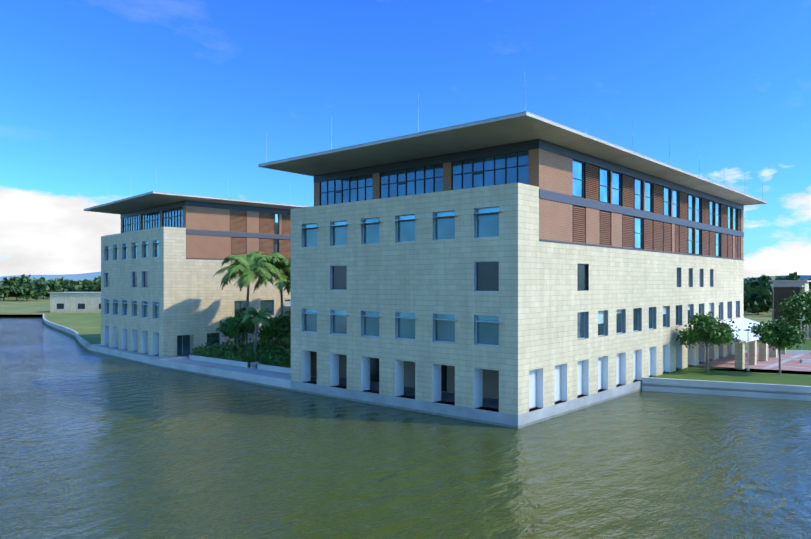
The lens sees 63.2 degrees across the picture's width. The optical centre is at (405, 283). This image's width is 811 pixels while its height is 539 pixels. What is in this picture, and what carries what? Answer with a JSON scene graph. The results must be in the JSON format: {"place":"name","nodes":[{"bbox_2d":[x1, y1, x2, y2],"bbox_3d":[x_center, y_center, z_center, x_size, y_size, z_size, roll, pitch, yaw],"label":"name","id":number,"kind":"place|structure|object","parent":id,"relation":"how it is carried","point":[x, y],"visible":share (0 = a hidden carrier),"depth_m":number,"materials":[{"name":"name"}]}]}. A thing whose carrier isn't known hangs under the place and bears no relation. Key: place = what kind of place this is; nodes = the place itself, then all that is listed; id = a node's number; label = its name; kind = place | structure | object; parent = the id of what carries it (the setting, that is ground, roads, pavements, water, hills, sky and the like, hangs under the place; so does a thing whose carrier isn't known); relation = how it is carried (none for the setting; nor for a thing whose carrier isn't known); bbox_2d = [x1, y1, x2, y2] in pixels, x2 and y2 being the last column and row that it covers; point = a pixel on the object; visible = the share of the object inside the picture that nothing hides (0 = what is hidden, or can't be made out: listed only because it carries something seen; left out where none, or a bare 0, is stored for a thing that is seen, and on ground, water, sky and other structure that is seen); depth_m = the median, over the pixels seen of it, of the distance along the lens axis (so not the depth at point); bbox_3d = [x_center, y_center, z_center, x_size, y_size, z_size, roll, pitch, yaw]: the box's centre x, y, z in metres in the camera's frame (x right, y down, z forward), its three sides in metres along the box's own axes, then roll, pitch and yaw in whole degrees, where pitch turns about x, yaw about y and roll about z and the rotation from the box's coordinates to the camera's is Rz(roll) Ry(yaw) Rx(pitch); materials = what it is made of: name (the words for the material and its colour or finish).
{"place":"outdoors","nodes":[
{"label":"outdoors","id":0,"kind":"place"},
{"bbox_2d":[46,313,100,343],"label":"lawn","id":1,"kind":"structure","parent":0,"point":[87,326],"depth_m":158.04,"materials":[{"name":"green plant"}]},
{"bbox_2d":[92,344,290,379],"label":"quay paving","id":2,"kind":"structure","parent":0,"point":[247,370],"depth_m":77.30,"materials":[{"name":"concrete"}]},
{"bbox_2d":[188,355,290,373],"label":"planters","id":3,"kind":"object","parent":2,"relation":"on","point":[257,365],"visible":0.19,"depth_m":76.29,"materials":[{"name":"concrete"}]},
{"bbox_2d":[215,312,259,350],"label":"court tree","id":4,"kind":"object","parent":3,"relation":"on","point":[231,327],"visible":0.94,"depth_m":79.86,"materials":[{"name":"green plant"}]},
{"bbox_2d":[190,337,290,367],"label":"planter shrubs","id":5,"kind":"object","parent":3,"relation":"on","point":[266,354],"visible":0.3,"depth_m":79.45,"materials":[{"name":"green plant"}]},
{"bbox_2d":[213,251,281,347],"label":"palm","id":6,"kind":"object","parent":3,"relation":"on","point":[243,269],"visible":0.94,"depth_m":82.15,"materials":[{"name":"green plant"}]},
{"bbox_2d":[241,307,273,353],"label":"palm","id":7,"kind":"object","parent":3,"relation":"on","point":[257,318],"visible":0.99,"depth_m":77.19,"materials":[{"name":"green plant"}]},
{"bbox_2d":[251,252,290,345],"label":"palm","id":8,"kind":"object","parent":3,"relation":"on","point":[284,280],"visible":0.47,"depth_m":84.08,"materials":[{"name":"green plant"}]},
{"bbox_2d":[257,315,290,346],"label":"court tree","id":9,"kind":"object","parent":3,"relation":"on","point":[279,328],"visible":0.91,"depth_m":81.68,"materials":[{"name":"green plant"}]},
{"bbox_2d":[282,331,290,349],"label":"court tree","id":10,"kind":"object","parent":3,"relation":"on","point":[288,339],"visible":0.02,"depth_m":74.51,"materials":[{"name":"green plant"}]},
{"bbox_2d":[0,296,771,364],"bbox_3d":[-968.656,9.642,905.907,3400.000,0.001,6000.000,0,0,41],"label":"ground","id":11,"kind":"structure","parent":0,"point":[12,305],"depth_m":242.55,"materials":[{"name":"green plant"}]},
{"bbox_2d":[0,282,11,300],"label":"tree","id":12,"kind":"object","parent":11,"relation":"on","point":[6,289],"visible":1,"depth_m":354.94,"materials":[{"name":"green plant"}]},
{"bbox_2d":[1,277,15,300],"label":"tree","id":13,"kind":"object","parent":11,"relation":"on","point":[9,282],"visible":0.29,"depth_m":364.49,"materials":[{"name":"green plant"}]},
{"bbox_2d":[10,283,28,300],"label":"tree","id":14,"kind":"object","parent":11,"relation":"on","point":[16,294],"visible":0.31,"depth_m":364.23,"materials":[{"name":"green plant"}]},
{"bbox_2d":[10,277,28,285],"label":"tree","id":15,"kind":"object","parent":11,"relation":"on","point":[16,279],"visible":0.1,"depth_m":465.11,"materials":[{"name":"green plant"}]},
{"bbox_2d":[14,283,37,300],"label":"tree","id":16,"kind":"object","parent":11,"relation":"on","point":[26,291],"visible":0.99,"depth_m":354.55,"materials":[{"name":"green plant"}]},
{"bbox_2d":[20,274,34,282],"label":"tree","id":17,"kind":"object","parent":11,"relation":"on","point":[23,277],"visible":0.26,"depth_m":485.71,"materials":[{"name":"green plant"}]},
{"bbox_2d":[24,276,50,299],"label":"tree","id":18,"kind":"object","parent":11,"relation":"on","point":[40,285],"visible":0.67,"depth_m":368.30,"materials":[{"name":"green plant"}]},
{"bbox_2d":[38,288,51,298],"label":"tree","id":19,"kind":"object","parent":11,"relation":"on","point":[47,293],"visible":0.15,"depth_m":395.24,"materials":[{"name":"green plant"}]},
{"bbox_2d":[44,280,62,296],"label":"tree","id":20,"kind":"object","parent":11,"relation":"on","point":[56,286],"visible":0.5,"depth_m":398.86,"materials":[{"name":"green plant"}]},
{"bbox_2d":[46,277,69,291],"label":"tree","id":21,"kind":"object","parent":11,"relation":"on","point":[61,282],"visible":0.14,"depth_m":416.92,"materials":[{"name":"green plant"}]},
{"bbox_2d":[65,285,74,291],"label":"tree","id":22,"kind":"object","parent":11,"relation":"on","point":[69,289],"visible":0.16,"depth_m":375.11,"materials":[{"name":"green plant"}]},
{"bbox_2d":[67,280,75,286],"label":"tree","id":23,"kind":"object","parent":11,"relation":"on","point":[71,282],"visible":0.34,"depth_m":657.07,"materials":[{"name":"green plant"}]},
{"bbox_2d":[48,292,100,312],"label":"building","id":24,"kind":"structure","parent":11,"relation":"on","point":[75,302],"depth_m":216.30,"materials":[{"name":"paint"}]},
{"bbox_2d":[73,281,89,291],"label":"tree","id":25,"kind":"object","parent":11,"relation":"on","point":[79,286],"visible":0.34,"depth_m":371.43,"materials":[{"name":"green plant"}]},
{"bbox_2d":[83,281,100,291],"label":"tree","id":26,"kind":"object","parent":11,"relation":"on","point":[91,286],"visible":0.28,"depth_m":364.82,"materials":[{"name":"green plant"}]},
{"bbox_2d":[91,279,100,291],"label":"tree","id":27,"kind":"object","parent":11,"relation":"on","point":[97,286],"visible":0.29,"depth_m":364.13,"materials":[{"name":"green plant"}]},
{"bbox_2d":[84,191,311,356],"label":"building","id":28,"kind":"structure","parent":11,"relation":"on","point":[164,255],"depth_m":91.25,"materials":[{"name":"stone"}]},
{"bbox_2d":[43,314,810,400],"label":"quay walls","id":29,"kind":"structure","parent":11,"relation":"on","point":[772,391],"depth_m":64.79,"materials":[{"name":"concrete"}]},
{"bbox_2d":[258,77,767,428],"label":"building","id":30,"kind":"structure","parent":11,"relation":"on","point":[520,270],"depth_m":56.89,"materials":[{"name":"stone"}]},
{"bbox_2d":[746,277,757,284],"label":"tree","id":31,"kind":"object","parent":11,"relation":"on","point":[753,279],"visible":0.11,"depth_m":733.63,"materials":[{"name":"green plant"}]},
{"bbox_2d":[744,286,772,314],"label":"tree","id":32,"kind":"object","parent":11,"relation":"on","point":[762,302],"visible":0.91,"depth_m":202.61,"materials":[{"name":"green plant"}]},
{"bbox_2d":[746,281,772,311],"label":"tree","id":33,"kind":"object","parent":11,"relation":"on","point":[767,286],"visible":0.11,"depth_m":217.44,"materials":[{"name":"green plant"}]},
{"bbox_2d":[749,275,770,288],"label":"tree","id":34,"kind":"object","parent":11,"relation":"on","point":[764,279],"visible":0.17,"depth_m":359.47,"materials":[{"name":"green plant"}]},
{"bbox_2d":[767,276,781,284],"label":"tree","id":35,"kind":"object","parent":11,"relation":"on","point":[772,278],"visible":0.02,"depth_m":318.05,"materials":[{"name":"green plant"}]},
{"bbox_2d":[769,309,810,336],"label":"lamp post","id":36,"kind":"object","parent":11,"relation":"on","point":[809,325],"depth_m":118.22,"materials":[{"name":"grey metal"}]},
{"bbox_2d":[781,272,799,279],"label":"tree","id":37,"kind":"object","parent":11,"relation":"on","point":[793,276],"visible":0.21,"depth_m":587.54,"materials":[{"name":"green plant"}]},
{"bbox_2d":[0,314,810,538],"bbox_3d":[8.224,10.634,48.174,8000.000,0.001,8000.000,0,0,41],"label":"water","id":38,"kind":"structure","parent":0,"point":[93,445],"depth_m":38.91,"materials":[{"name":"green liquid"}]},
{"bbox_2d":[0,272,810,281],"bbox_3d":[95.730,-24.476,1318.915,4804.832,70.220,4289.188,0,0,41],"label":"distant hills","id":39,"kind":"structure","parent":0,"point":[84,276],"depth_m":2835.49,"materials":[{"name":"blue"}]},
{"bbox_2d":[0,0,810,277],"label":"sky","id":40,"kind":"structure","parent":0,"point":[102,101],"materials":[{"name":"blue"}]},
{"bbox_2d":[652,366,810,385],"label":"lawn strip","id":41,"kind":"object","parent":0,"point":[694,373],"visible":0.6,"depth_m":68.18,"materials":[{"name":"green plant"}]},
{"bbox_2d":[675,311,740,371],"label":"lawn tree","id":42,"kind":"object","parent":41,"relation":"on","point":[706,329],"visible":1,"depth_m":70.71,"materials":[{"name":"green plant"}]},
{"bbox_2d":[743,330,751,370],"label":"lamp post","id":43,"kind":"object","parent":41,"relation":"on","point":[748,352],"visible":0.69,"depth_m":72.73,"materials":[{"name":"silver metal"}]},
{"bbox_2d":[745,316,806,374],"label":"lawn tree","id":44,"kind":"object","parent":41,"relation":"on","point":[778,334],"visible":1,"depth_m":68.59,"materials":[{"name":"green plant"}]},
{"bbox_2d":[694,337,810,374],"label":"plaza paving","id":45,"kind":"structure","parent":0,"point":[791,362],"depth_m":78.25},
{"bbox_2d":[720,318,786,369],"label":"entrance canopy","id":46,"kind":"object","parent":45,"relation":"on","point":[742,324],"visible":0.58,"depth_m":78.24,"materials":[{"name":"white concrete"}]},
{"bbox_2d":[775,289,810,339],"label":"plaza tree","id":47,"kind":"object","parent":45,"relation":"on","point":[794,308],"visible":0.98,"depth_m":110.11,"materials":[{"name":"green plant"}]},
{"bbox_2d":[771,285,803,330],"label":"building","id":48,"kind":"structure","parent":0,"point":[781,292],"depth_m":116.27,"materials":[{"name":"brown brick"}]},
{"bbox_2d":[768,350,810,362],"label":"low plaza walls","id":49,"kind":"structure","parent":0,"point":[800,352],"depth_m":89.64,"materials":[{"name":"concrete"}]},
{"bbox_2d":[770,280,810,337],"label":"block","id":50,"kind":"structure","parent":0,"point":[805,283],"depth_m":116.84,"materials":[{"name":"brick"}]},
{"bbox_2d":[787,338,810,349],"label":"lawn","id":51,"kind":"structure","parent":0,"point":[806,345],"depth_m":100.50,"materials":[{"name":"green plant"}]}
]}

